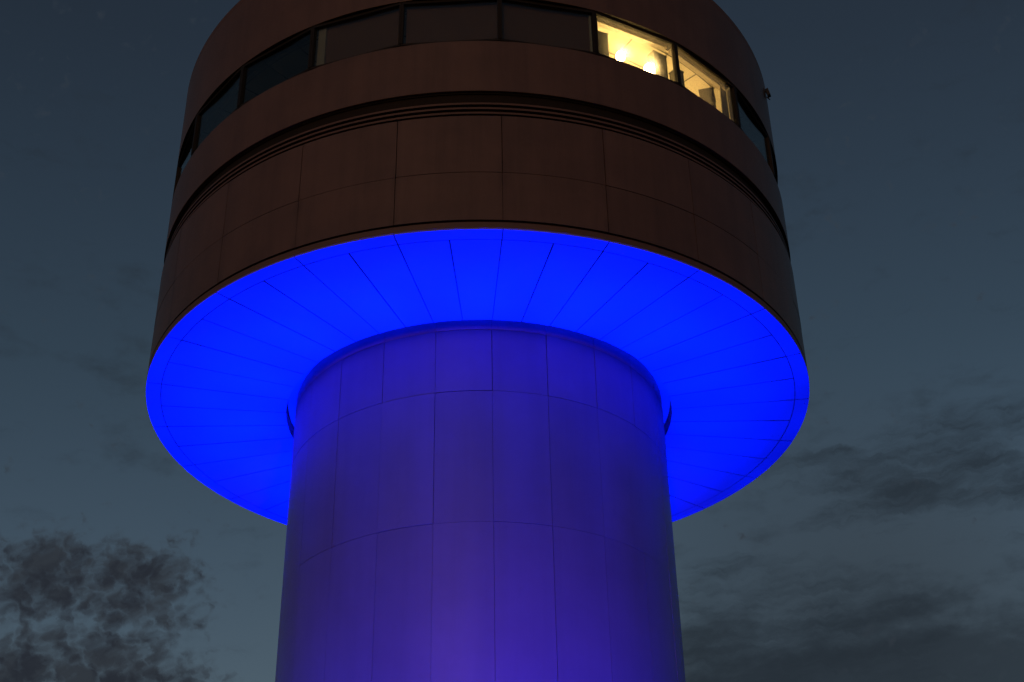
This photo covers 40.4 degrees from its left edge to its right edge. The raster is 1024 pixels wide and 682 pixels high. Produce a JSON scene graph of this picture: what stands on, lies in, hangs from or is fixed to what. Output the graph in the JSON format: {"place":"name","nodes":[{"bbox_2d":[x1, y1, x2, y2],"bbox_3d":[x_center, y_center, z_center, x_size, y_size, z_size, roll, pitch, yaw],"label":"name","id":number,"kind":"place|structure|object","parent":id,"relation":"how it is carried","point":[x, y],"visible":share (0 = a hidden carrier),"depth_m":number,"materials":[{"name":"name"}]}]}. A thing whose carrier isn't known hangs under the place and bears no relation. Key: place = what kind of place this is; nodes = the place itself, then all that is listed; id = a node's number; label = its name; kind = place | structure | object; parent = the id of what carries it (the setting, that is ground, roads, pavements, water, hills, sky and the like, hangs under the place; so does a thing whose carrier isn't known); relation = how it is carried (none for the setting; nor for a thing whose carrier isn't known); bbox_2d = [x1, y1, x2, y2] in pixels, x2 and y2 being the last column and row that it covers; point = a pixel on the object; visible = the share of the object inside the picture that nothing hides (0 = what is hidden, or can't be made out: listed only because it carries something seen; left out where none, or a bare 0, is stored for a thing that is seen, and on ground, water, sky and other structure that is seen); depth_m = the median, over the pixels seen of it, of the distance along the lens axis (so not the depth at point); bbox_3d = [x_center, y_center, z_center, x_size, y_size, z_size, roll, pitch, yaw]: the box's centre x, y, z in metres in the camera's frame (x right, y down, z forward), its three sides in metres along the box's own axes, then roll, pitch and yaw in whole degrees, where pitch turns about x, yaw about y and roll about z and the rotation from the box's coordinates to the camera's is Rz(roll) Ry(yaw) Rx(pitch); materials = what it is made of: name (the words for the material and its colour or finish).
{"place":"outdoors","nodes":[
{"label":"outdoors","id":0,"kind":"place"},
{"bbox_2d":[146,0,808,681],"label":"observation tower","id":1,"kind":"structure","parent":0,"point":[478,352],"depth_m":26.03,"materials":[{"name":"brown metal"}]},
{"bbox_2d":[172,116,196,200],"bbox_3d":[-7.069,-3.895,30.177,0.105,1.154,1.901,13,-34,-21],"label":"window","id":2,"kind":"structure","parent":1,"relation":"in","point":[187,152],"depth_m":30.46,"materials":[{"name":"black metal"}]},
{"bbox_2d":[192,66,242,154],"bbox_3d":[-6.079,-4.753,28.834,0.105,1.154,1.901,23,-39,-33],"label":"window","id":3,"kind":"structure","parent":1,"relation":"in","point":[239,73],"depth_m":29.24,"materials":[{"name":"black metal"}]},
{"bbox_2d":[238,26,312,107],"bbox_3d":[-4.696,-5.444,27.771,1.901,1.154,0.105,-21,-37,28],"label":"window","id":4,"kind":"structure","parent":1,"relation":"in","point":[245,67],"depth_m":28.03,"materials":[{"name":"black metal"}]},
{"bbox_2d":[310,2,401,69],"bbox_3d":[-3.011,-5.898,27.094,1.901,1.154,0.173,-11,-33,16],"label":"window","id":5,"kind":"structure","parent":1,"relation":"in","point":[382,31],"depth_m":27.20,"materials":[{"name":"black glass"}]},
{"bbox_2d":[400,0,499,46],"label":"window","id":6,"kind":"structure","parent":1,"relation":"in","point":[475,22],"depth_m":26.92,"materials":[{"name":"black glass"}]},
{"bbox_2d":[499,0,596,54],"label":"window","id":7,"kind":"structure","parent":1,"relation":"in","point":[520,24],"depth_m":27.06,"materials":[{"name":"black glass"}]},
{"bbox_2d":[594,11,679,84],"bbox_3d":[2.449,-5.765,27.475,1.901,1.154,0.105,15,-35,-24],"label":"window","id":8,"kind":"structure","parent":1,"relation":"in","point":[597,15],"depth_m":27.69,"materials":[{"name":"black metal"}]},
{"bbox_2d":[675,42,739,127],"bbox_3d":[3.971,-5.205,28.418,1.901,1.154,0.105,26,-41,-36],"label":"window","id":9,"kind":"structure","parent":1,"relation":"in","point":[678,48],"depth_m":28.76,"materials":[{"name":"black metal"}]},
{"bbox_2d":[731,86,773,174],"bbox_3d":[5.141,-4.445,29.672,0.105,1.154,1.901,-18,-36,25],"label":"window","id":10,"kind":"structure","parent":1,"relation":"in","point":[767,143],"depth_m":30.17,"materials":[{"name":"black metal"}]},
{"bbox_2d":[0,0,1023,681],"label":"sky","id":11,"kind":"structure","parent":0,"point":[885,543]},
{"bbox_2d":[598,31,608,55],"bbox_3d":[1.741,-5.687,27.243,0.264,0.800,0.224,11,-34,-19],"label":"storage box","id":12,"kind":"object","parent":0,"point":[603,43],"visible":0.44,"depth_m":27.22,"materials":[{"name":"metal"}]},
{"bbox_2d":[616,51,624,60],"bbox_3d":[2.140,-5.487,27.311,0.186,0.520,0.186,13,-35,-22],"label":"table lamp","id":13,"kind":"object","parent":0,"point":[620,55],"visible":0.7,"depth_m":27.31,"materials":[{"name":"white glass"}]},
{"bbox_2d":[644,63,653,72],"bbox_3d":[2.720,-5.308,27.568,0.202,0.470,0.202,17,-36,-27],"label":"table lamp","id":14,"kind":"object","parent":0,"point":[649,67],"visible":0.55,"depth_m":27.54,"materials":[{"name":"white glass"}]},
{"bbox_2d":[646,50,667,77],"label":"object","id":15,"kind":"object","parent":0,"point":[657,60],"visible":0.51,"depth_m":27.80,"materials":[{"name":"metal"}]},
{"bbox_2d":[668,70,684,86],"bbox_3d":[3.328,-5.161,27.983,0.224,0.640,0.224,21,-38,-32],"label":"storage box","id":16,"kind":"object","parent":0,"point":[671,74],"visible":0.27,"depth_m":28.05,"materials":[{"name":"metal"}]},
{"bbox_2d":[698,87,715,107],"bbox_3d":[4.049,-4.794,28.630,0.304,0.680,0.464,-9,-33,13],"label":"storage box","id":17,"kind":"object","parent":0,"point":[707,95],"visible":0.43,"depth_m":28.54,"materials":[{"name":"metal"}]}
]}

